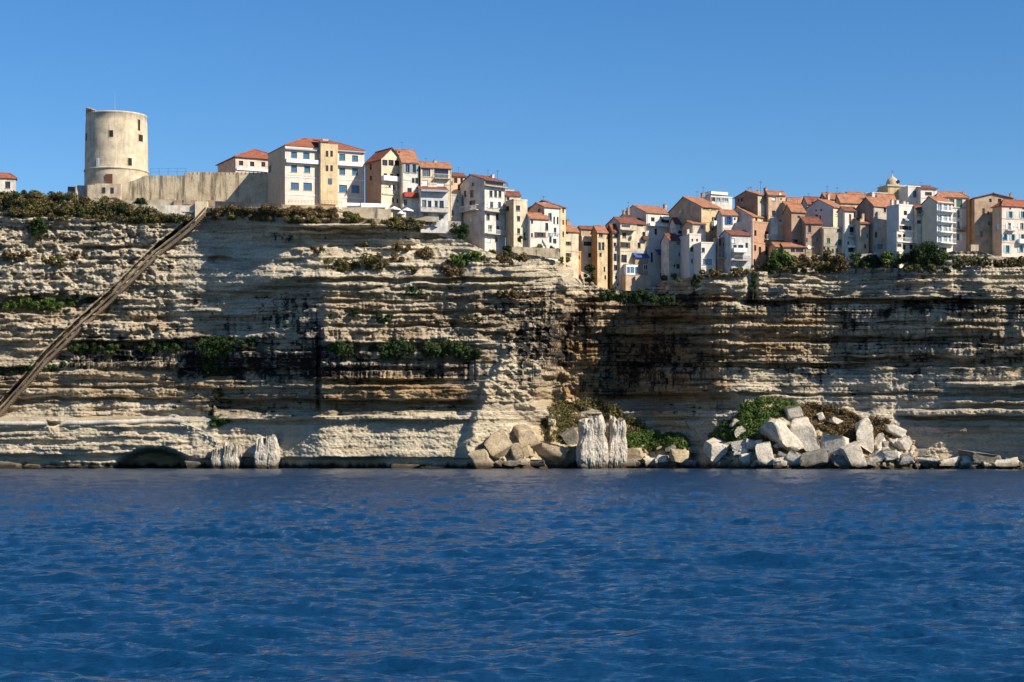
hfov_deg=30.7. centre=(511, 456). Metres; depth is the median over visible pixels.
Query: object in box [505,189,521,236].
house
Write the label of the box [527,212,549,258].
house
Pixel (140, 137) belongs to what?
window
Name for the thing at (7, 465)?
boulder
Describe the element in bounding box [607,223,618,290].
house
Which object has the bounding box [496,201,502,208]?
window
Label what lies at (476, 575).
sea
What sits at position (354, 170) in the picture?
window
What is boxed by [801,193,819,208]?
house
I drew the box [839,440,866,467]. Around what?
boulder
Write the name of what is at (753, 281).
shrub
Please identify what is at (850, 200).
house
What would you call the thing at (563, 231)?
house
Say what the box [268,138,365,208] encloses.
apartment building
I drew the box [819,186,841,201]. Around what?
house
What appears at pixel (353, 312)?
shrub
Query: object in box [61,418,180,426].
path parapet
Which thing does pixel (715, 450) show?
boulder
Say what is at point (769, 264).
tree
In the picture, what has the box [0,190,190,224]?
scrub
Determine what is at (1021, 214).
window
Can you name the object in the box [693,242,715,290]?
house
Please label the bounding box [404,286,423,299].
shrub
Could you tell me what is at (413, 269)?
shrub
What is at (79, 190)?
house
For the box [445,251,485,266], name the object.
shrub
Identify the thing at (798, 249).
window
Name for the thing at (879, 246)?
window
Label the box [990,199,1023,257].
house
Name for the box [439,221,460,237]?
garden wall
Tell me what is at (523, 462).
loose stone
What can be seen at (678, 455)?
boulder
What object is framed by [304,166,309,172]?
window
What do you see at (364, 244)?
shrub
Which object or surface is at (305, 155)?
window
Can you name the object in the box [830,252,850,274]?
shrub
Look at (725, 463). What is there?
boulder
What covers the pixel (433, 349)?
shrub
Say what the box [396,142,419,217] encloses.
house
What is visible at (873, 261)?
tree
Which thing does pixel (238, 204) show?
clifftop wall
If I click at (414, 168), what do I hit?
window
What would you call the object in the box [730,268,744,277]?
shrub
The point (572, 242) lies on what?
house
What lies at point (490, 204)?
window
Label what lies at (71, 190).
house
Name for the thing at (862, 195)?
house
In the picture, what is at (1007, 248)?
window
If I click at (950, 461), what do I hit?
boulder
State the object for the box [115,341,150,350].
shrub
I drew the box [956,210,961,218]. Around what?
window
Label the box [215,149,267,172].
barracks
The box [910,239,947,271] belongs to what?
tree
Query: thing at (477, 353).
shrub
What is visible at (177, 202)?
parapet block
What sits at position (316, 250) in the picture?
shrub
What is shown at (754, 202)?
house
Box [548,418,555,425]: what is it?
boulder
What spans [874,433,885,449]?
boulder
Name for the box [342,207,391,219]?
garden wall
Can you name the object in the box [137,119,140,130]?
window
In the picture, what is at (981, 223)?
house
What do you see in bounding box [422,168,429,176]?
window
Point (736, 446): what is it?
boulder
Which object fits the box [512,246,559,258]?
garden wall
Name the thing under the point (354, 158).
window
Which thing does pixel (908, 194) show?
house
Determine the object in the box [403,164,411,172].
window
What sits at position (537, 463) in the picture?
boulder
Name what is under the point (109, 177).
door
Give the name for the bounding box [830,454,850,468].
boulder
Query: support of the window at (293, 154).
in the apartment building at (303, 171)
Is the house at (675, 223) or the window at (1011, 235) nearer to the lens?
the window at (1011, 235)
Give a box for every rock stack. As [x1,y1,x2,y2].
[211,441,241,468]
[254,434,279,468]
[576,414,626,468]
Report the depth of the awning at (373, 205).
443.00 m
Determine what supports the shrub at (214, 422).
on the cliff
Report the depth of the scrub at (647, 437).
447.71 m
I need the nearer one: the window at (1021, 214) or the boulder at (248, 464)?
the window at (1021, 214)
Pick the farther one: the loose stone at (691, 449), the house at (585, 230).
the house at (585, 230)
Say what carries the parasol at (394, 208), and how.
on the cliff
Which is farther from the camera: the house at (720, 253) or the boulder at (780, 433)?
the house at (720, 253)
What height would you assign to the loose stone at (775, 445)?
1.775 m
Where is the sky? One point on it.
(592, 108)
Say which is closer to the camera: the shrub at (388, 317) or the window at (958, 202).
the shrub at (388, 317)
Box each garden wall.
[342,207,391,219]
[415,216,438,221]
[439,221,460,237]
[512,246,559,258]
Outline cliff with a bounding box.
[0,200,1023,468]
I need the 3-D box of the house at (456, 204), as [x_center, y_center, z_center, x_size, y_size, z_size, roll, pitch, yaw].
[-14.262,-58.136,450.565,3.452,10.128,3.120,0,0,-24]
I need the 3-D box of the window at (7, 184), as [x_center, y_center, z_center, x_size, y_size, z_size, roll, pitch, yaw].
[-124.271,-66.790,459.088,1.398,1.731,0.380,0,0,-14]
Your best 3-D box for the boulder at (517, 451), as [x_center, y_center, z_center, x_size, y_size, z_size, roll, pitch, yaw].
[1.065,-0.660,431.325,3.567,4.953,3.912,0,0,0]
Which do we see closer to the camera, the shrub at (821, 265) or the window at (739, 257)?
the shrub at (821, 265)
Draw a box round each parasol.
[389,206,400,210]
[401,208,412,211]
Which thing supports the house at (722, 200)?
on the cliff
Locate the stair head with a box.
[195,201,208,221]
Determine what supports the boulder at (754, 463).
on the slope at (703, 460)
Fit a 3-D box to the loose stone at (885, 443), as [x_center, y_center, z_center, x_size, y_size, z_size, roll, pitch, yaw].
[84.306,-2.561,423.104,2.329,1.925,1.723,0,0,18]
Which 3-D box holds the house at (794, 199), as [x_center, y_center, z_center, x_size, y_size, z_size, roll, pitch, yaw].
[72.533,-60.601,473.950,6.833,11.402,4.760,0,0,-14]
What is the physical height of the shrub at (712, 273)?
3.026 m
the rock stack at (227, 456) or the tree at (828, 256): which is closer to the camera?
the rock stack at (227, 456)
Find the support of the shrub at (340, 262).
on the cliff
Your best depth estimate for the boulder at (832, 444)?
422.41 m
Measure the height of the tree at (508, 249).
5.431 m
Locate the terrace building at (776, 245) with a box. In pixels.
[767,242,781,260]
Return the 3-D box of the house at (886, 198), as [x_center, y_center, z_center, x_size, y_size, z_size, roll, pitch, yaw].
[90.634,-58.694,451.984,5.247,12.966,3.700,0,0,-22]
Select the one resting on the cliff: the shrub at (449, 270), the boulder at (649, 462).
the shrub at (449, 270)
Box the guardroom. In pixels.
[87,184,121,199]
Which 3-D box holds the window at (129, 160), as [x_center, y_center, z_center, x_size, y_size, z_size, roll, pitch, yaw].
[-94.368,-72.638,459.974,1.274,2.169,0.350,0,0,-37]
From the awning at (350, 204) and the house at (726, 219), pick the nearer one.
the awning at (350, 204)
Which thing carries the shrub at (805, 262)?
on the cliff
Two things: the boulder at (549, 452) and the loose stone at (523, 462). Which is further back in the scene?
the boulder at (549, 452)
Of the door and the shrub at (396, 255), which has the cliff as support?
the shrub at (396, 255)
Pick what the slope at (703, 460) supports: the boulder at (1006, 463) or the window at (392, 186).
the boulder at (1006, 463)
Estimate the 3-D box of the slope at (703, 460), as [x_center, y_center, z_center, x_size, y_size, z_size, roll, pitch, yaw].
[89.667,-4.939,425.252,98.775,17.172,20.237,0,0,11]
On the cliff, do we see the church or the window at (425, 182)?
the church
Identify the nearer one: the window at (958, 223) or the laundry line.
the window at (958, 223)
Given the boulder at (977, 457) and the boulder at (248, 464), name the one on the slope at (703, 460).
the boulder at (977, 457)
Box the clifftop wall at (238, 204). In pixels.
[215,201,281,207]
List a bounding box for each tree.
[452,223,469,240]
[502,245,514,256]
[762,260,774,277]
[769,249,791,276]
[784,254,799,276]
[820,250,832,263]
[849,253,862,273]
[861,254,884,274]
[880,251,904,271]
[902,250,914,264]
[903,261,923,271]
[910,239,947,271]
[940,250,949,265]
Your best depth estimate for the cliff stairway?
450.95 m
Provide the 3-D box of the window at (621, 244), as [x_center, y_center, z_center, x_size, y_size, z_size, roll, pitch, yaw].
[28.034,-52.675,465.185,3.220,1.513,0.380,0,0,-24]
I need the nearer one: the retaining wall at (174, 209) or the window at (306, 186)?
the window at (306, 186)
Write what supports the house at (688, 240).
on the cliff
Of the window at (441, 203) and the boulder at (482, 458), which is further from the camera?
the window at (441, 203)
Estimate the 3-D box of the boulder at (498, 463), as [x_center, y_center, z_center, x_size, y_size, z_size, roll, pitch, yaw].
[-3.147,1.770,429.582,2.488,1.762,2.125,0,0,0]
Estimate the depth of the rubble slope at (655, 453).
444.25 m
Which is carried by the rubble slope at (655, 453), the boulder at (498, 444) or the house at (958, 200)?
the boulder at (498, 444)
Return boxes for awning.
[342,203,359,206]
[361,203,388,206]
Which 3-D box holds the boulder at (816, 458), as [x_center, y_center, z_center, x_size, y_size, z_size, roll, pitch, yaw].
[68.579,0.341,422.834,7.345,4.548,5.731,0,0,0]
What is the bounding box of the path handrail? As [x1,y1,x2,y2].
[180,421,219,445]
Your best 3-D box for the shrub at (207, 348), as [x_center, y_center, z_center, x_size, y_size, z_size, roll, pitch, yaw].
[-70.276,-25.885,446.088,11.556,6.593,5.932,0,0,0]
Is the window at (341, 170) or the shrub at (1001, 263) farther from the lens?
the window at (341, 170)
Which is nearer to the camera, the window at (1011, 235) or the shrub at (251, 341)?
the window at (1011, 235)
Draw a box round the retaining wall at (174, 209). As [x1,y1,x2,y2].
[153,205,194,218]
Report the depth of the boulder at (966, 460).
421.37 m
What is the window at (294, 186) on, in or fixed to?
in the apartment building at (303, 171)
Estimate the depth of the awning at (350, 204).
443.45 m
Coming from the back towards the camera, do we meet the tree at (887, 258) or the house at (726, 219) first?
the house at (726, 219)
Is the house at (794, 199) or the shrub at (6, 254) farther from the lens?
the house at (794, 199)
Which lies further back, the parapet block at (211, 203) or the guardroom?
the guardroom
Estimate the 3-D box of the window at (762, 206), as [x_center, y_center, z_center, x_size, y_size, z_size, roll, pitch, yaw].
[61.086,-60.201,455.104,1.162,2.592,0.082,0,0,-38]
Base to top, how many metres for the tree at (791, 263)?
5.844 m
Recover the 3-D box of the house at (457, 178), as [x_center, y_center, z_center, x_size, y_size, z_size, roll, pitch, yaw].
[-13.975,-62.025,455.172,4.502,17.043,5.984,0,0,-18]
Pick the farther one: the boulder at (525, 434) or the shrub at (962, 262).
the boulder at (525, 434)
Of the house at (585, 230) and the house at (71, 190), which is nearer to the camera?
the house at (71, 190)
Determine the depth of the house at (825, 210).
454.83 m
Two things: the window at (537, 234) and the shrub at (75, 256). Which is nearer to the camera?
the window at (537, 234)
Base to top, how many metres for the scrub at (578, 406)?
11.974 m
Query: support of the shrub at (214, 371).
on the cliff
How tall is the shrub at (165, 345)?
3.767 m
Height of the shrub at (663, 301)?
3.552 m
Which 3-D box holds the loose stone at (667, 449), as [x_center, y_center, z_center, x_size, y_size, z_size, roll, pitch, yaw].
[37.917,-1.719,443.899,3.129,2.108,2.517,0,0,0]
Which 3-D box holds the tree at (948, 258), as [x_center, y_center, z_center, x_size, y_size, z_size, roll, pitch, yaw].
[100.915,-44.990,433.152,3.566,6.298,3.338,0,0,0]
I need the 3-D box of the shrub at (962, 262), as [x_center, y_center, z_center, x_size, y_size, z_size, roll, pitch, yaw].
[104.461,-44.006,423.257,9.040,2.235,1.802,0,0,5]
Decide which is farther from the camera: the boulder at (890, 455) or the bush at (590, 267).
the bush at (590, 267)
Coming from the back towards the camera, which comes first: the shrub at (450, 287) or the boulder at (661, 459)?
the boulder at (661, 459)
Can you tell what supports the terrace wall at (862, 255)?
on the cliff
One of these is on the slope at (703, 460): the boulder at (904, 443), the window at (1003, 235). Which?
the boulder at (904, 443)
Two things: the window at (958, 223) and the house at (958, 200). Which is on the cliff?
the house at (958, 200)
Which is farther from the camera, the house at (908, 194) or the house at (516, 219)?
the house at (908, 194)
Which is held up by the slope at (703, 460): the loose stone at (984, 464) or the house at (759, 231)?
the loose stone at (984, 464)
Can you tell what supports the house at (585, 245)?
on the cliff
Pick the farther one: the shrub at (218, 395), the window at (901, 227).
the shrub at (218, 395)
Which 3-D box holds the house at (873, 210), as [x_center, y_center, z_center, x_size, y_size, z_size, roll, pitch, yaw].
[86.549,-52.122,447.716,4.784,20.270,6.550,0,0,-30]
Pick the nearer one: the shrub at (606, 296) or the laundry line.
the laundry line
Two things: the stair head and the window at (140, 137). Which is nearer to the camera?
the stair head
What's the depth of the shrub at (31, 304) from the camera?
451.08 m
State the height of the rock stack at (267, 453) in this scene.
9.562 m
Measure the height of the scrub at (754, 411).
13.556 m
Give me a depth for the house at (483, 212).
446.63 m
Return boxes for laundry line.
[548,233,559,236]
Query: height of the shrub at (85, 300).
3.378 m
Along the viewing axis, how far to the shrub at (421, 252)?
440.35 m
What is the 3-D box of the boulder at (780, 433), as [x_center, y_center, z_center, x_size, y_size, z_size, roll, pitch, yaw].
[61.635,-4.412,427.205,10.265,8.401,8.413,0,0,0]
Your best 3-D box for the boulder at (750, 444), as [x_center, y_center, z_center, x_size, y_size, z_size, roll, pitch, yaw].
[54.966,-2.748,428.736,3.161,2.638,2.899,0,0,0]
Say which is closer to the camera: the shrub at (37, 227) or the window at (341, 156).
the window at (341, 156)
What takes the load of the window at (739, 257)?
in the house at (737, 246)
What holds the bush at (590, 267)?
on the cliff
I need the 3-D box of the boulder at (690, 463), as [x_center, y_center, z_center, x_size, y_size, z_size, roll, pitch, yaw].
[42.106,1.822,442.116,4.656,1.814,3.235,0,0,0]
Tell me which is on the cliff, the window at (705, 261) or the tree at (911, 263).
the tree at (911, 263)
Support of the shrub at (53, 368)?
on the cliff
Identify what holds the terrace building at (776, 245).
on the cliff
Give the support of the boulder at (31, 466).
in the sea
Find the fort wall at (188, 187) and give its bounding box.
[128,172,267,204]
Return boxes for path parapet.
[0,421,46,425]
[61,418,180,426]
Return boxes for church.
[877,174,906,199]
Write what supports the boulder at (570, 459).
on the rubble slope at (655, 453)
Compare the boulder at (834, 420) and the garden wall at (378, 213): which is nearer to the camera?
the boulder at (834, 420)
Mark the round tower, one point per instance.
(116, 146)
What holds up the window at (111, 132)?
in the round tower
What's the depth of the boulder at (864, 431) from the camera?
421.62 m
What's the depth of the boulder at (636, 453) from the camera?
443.73 m
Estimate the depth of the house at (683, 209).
461.32 m
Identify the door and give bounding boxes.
[106,174,112,182]
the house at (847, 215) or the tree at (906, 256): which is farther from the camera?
the house at (847, 215)
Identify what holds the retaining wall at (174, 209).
on the cliff
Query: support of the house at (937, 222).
on the cliff
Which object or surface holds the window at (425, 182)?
in the house at (434, 173)
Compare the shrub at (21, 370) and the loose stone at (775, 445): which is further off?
the shrub at (21, 370)
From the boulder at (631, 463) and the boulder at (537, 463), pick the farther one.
the boulder at (631, 463)
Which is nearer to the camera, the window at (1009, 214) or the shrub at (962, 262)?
the shrub at (962, 262)
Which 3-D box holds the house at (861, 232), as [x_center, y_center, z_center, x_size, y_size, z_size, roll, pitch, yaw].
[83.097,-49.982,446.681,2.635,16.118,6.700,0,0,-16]
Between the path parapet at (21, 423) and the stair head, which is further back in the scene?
the stair head
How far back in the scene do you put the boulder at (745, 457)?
425.60 m
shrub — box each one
[0,296,74,312]
[0,363,43,374]
[2,250,31,259]
[29,215,48,240]
[37,361,65,372]
[41,256,65,266]
[65,295,97,306]
[66,250,85,260]
[67,342,118,356]
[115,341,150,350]
[139,340,186,355]
[194,334,235,361]
[202,351,238,379]
[209,415,231,428]
[212,384,222,402]
[226,337,257,349]
[309,245,324,253]
[323,257,360,271]
[327,342,357,357]
[348,309,358,318]
[355,241,368,246]
[358,252,389,270]
[368,339,415,360]
[375,311,393,323]
[387,252,404,262]
[391,242,410,253]
[404,265,417,274]
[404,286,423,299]
[415,246,434,259]
[419,340,470,359]
[439,264,464,278]
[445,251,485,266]
[446,280,465,291]
[458,314,483,323]
[458,346,481,361]
[495,250,528,265]
[496,289,523,300]
[583,264,594,285]
[598,287,616,302]
[615,289,659,306]
[653,294,675,307]
[690,274,701,288]
[704,268,720,280]
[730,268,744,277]
[751,275,756,299]
[799,253,819,267]
[813,260,832,275]
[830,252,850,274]
[952,258,991,266]
[988,258,1014,268]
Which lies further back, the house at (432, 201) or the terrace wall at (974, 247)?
the house at (432, 201)
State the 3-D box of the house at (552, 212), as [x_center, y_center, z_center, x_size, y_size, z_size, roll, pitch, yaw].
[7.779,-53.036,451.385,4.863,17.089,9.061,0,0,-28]
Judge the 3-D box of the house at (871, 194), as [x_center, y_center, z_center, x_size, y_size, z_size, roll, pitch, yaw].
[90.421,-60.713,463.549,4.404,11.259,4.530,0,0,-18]
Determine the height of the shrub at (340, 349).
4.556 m
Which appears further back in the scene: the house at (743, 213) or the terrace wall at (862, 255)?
the house at (743, 213)
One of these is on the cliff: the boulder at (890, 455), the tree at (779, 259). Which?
the tree at (779, 259)
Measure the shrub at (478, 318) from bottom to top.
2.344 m
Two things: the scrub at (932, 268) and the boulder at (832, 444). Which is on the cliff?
the scrub at (932, 268)
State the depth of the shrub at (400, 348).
431.76 m
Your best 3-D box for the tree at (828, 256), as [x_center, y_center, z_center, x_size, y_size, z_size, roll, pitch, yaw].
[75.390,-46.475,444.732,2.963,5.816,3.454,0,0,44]
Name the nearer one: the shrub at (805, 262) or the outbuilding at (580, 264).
the shrub at (805, 262)
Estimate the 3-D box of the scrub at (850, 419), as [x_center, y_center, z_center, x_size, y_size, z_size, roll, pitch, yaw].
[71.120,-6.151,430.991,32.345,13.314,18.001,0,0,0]
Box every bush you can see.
[134,197,147,204]
[517,235,526,243]
[586,263,594,275]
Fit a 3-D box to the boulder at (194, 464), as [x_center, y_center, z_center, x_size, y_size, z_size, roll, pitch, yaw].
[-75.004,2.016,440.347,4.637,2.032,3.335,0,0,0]
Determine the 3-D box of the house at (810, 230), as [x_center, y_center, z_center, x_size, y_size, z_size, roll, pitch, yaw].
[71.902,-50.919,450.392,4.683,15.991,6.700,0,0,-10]
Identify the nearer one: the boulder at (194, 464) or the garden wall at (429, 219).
the boulder at (194, 464)
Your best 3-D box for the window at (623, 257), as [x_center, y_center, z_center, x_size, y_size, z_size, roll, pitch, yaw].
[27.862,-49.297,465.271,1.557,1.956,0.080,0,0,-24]
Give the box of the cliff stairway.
[0,207,205,416]
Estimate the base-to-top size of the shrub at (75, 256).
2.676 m
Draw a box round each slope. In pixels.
[489,402,692,468]
[693,399,1023,469]
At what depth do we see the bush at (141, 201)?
455.52 m
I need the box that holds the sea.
[0,468,1023,681]
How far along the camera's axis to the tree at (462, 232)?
444.67 m
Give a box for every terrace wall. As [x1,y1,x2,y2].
[282,204,335,208]
[859,253,879,258]
[970,245,978,250]
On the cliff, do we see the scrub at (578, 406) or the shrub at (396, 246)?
the shrub at (396, 246)
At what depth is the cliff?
441.00 m
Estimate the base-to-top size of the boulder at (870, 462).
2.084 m
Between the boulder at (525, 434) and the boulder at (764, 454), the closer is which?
the boulder at (764, 454)
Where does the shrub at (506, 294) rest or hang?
on the cliff
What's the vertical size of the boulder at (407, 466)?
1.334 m
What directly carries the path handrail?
on the cliff
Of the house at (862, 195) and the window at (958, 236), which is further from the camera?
the house at (862, 195)
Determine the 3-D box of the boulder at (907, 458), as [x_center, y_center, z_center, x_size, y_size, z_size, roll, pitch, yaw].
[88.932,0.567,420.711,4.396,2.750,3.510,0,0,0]
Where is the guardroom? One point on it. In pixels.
(112, 191)
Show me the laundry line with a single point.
(552, 234)
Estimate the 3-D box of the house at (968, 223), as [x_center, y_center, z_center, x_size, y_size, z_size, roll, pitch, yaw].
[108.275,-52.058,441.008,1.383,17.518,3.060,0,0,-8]
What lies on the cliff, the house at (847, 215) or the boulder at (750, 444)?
the house at (847, 215)
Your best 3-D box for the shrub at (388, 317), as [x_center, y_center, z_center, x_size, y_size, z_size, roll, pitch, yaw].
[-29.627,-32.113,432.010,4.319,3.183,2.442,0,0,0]
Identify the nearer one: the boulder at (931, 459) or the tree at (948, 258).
the boulder at (931, 459)
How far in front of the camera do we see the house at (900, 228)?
439.63 m
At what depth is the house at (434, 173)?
447.78 m
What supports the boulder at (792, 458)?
on the slope at (703, 460)
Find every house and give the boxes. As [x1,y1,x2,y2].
[0,172,16,192]
[67,187,74,193]
[74,185,84,199]
[364,147,399,216]
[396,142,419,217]
[417,186,448,232]
[419,158,452,220]
[451,167,466,193]
[451,194,461,222]
[459,170,507,253]
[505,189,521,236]
[505,199,527,258]
[527,196,566,269]
[527,202,560,260]
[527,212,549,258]
[566,219,579,279]
[577,225,592,235]
[579,236,590,277]
[590,225,608,290]
[605,216,650,291]
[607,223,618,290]
[619,202,668,286]
[660,233,681,289]
[663,196,721,241]
[669,217,682,234]
[679,228,700,288]
[681,220,705,241]
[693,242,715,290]
[700,191,731,209]
[713,237,726,272]
[715,209,738,236]
[719,226,751,281]
[733,181,766,215]
[733,203,766,221]
[734,221,771,271]
[764,190,786,243]
[782,198,793,241]
[782,199,805,242]
[785,197,802,203]
[800,212,822,267]
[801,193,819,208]
[805,193,840,226]
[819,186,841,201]
[820,227,841,267]
[835,193,861,207]
[836,203,858,267]
[845,191,867,199]
[853,213,869,263]
[856,196,887,267]
[866,191,887,196]
[875,193,895,205]
[886,199,917,267]
[898,184,920,204]
[913,182,937,203]
[913,204,923,249]
[920,196,955,254]
[934,191,969,251]
[967,198,970,250]
[970,192,1013,254]
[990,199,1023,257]
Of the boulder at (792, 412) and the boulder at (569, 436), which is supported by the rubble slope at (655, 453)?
the boulder at (569, 436)
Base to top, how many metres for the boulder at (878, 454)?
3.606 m
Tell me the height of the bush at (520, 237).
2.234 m
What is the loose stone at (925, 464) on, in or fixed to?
on the slope at (703, 460)
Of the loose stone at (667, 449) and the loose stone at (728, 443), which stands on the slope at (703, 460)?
the loose stone at (728, 443)
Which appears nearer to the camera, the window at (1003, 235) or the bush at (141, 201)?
the window at (1003, 235)
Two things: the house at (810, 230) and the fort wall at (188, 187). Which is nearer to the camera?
the house at (810, 230)
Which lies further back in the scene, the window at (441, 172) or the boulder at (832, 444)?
the window at (441, 172)
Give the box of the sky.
[0,0,1023,244]
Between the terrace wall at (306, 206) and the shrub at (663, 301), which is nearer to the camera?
the terrace wall at (306, 206)
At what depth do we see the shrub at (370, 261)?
434.80 m
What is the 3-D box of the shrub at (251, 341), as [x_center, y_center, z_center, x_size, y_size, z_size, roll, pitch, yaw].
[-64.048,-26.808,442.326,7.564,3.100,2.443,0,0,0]
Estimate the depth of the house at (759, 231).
451.67 m
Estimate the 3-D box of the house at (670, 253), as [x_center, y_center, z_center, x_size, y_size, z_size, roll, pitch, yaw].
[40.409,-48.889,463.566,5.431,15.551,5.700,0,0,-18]
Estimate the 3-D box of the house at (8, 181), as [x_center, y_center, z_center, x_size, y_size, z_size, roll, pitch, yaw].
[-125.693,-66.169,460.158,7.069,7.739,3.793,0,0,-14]
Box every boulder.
[0,460,23,468]
[24,464,40,468]
[185,460,203,468]
[242,460,253,467]
[391,464,421,468]
[468,448,494,468]
[483,428,512,459]
[493,460,503,467]
[503,460,520,465]
[511,443,523,459]
[513,424,541,450]
[522,444,533,457]
[530,459,544,466]
[536,441,570,462]
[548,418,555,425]
[553,446,575,468]
[559,426,578,444]
[626,459,635,466]
[627,448,643,460]
[643,458,655,467]
[655,455,668,464]
[670,448,689,462]
[680,460,697,466]
[703,438,728,462]
[715,459,732,466]
[729,419,739,426]
[731,440,747,455]
[734,426,746,437]
[739,452,751,464]
[744,439,755,449]
[749,460,757,466]
[755,441,773,466]
[758,419,804,452]
[772,457,787,466]
[783,406,802,419]
[785,450,802,465]
[789,416,820,451]
[800,448,829,467]
[816,412,824,420]
[820,434,849,454]
[827,417,843,424]
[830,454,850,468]
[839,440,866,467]
[855,417,873,452]
[866,458,880,466]
[870,449,884,462]
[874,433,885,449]
[881,449,901,461]
[884,424,906,437]
[892,436,911,449]
[897,453,914,464]
[914,456,940,464]
[915,449,927,455]
[939,456,960,465]
[958,450,1001,465]
[958,456,971,464]
[994,459,1018,466]
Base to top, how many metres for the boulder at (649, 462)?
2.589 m
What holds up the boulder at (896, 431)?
on the slope at (703, 460)
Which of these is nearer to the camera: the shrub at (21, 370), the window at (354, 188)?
the shrub at (21, 370)
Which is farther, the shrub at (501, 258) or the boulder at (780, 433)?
the shrub at (501, 258)
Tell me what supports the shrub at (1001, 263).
on the cliff
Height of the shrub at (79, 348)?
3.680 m
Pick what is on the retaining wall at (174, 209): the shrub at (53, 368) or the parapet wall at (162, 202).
the parapet wall at (162, 202)
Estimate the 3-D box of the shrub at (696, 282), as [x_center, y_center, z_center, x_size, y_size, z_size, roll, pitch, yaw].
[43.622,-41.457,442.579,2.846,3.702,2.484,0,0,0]
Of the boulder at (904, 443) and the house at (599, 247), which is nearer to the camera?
the boulder at (904, 443)
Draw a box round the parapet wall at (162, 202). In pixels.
[90,199,174,204]
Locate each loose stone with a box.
[518,458,526,465]
[665,445,675,452]
[687,447,694,453]
[723,441,731,448]
[740,462,748,468]
[773,443,781,448]
[773,461,782,468]
[777,451,785,457]
[882,441,888,446]
[921,462,928,467]
[969,461,978,467]
[981,461,988,467]
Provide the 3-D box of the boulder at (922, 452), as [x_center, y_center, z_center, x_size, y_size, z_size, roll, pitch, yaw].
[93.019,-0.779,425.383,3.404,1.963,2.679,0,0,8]
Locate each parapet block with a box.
[174,200,181,204]
[204,200,214,206]
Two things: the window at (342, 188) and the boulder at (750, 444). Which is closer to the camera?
the boulder at (750, 444)
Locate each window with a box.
[5,182,10,188]
[109,130,113,137]
[127,157,131,165]
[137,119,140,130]
[138,134,142,142]
[290,182,298,189]
[291,152,297,158]
[291,165,297,172]
[303,153,309,159]
[303,183,311,190]
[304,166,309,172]
[338,185,346,192]
[339,154,344,160]
[339,168,344,174]
[351,185,359,193]
[352,155,357,161]
[352,168,357,175]
[391,184,396,190]
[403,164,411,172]
[411,164,417,173]
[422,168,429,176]
[422,180,427,185]
[422,200,426,207]
[434,168,447,177]
[439,201,443,207]
[485,180,502,185]
[488,201,494,207]
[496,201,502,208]
[535,232,545,237]
[619,242,629,247]
[621,255,625,262]
[703,259,711,264]
[725,216,732,224]
[734,255,742,259]
[761,204,763,214]
[796,247,802,251]
[877,244,881,249]
[900,225,910,229]
[955,233,961,240]
[956,199,961,206]
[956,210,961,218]
[956,221,961,228]
[1002,234,1008,240]
[1004,245,1010,252]
[1007,211,1013,217]
[1010,234,1015,240]
[1018,223,1022,229]
[1018,244,1023,252]
[1019,211,1023,217]
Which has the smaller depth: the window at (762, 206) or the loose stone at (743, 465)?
the loose stone at (743, 465)
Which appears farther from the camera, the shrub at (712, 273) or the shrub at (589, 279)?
the shrub at (589, 279)
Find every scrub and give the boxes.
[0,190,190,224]
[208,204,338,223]
[469,249,1023,281]
[539,398,646,443]
[626,426,689,451]
[707,395,799,450]
[752,402,891,456]
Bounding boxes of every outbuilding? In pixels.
[579,251,580,278]
[780,242,813,267]
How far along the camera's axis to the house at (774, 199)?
453.92 m
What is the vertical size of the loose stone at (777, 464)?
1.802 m
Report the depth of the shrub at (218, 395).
444.98 m
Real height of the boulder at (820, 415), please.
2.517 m
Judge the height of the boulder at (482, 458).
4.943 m
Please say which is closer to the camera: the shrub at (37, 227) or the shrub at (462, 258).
the shrub at (462, 258)
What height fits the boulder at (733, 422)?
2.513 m
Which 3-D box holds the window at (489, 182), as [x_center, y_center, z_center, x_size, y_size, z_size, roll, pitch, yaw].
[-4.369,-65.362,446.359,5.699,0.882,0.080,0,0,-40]
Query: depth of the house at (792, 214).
449.89 m
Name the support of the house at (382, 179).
on the cliff
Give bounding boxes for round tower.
[83,107,148,199]
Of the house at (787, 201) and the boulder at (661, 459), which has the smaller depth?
the boulder at (661, 459)
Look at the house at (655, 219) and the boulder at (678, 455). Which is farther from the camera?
the house at (655, 219)
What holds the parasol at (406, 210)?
on the cliff
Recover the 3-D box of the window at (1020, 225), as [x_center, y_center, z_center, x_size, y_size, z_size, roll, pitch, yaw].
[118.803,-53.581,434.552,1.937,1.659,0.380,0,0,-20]
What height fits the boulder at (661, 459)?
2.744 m
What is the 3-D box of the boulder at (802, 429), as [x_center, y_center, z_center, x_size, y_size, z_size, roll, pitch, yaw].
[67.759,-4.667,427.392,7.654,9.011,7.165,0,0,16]
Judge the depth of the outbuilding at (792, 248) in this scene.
447.13 m
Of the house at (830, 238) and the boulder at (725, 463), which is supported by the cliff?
the house at (830, 238)
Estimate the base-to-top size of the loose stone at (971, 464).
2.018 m
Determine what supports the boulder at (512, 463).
on the rubble slope at (655, 453)
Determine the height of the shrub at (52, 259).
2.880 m
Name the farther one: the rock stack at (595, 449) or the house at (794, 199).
the house at (794, 199)

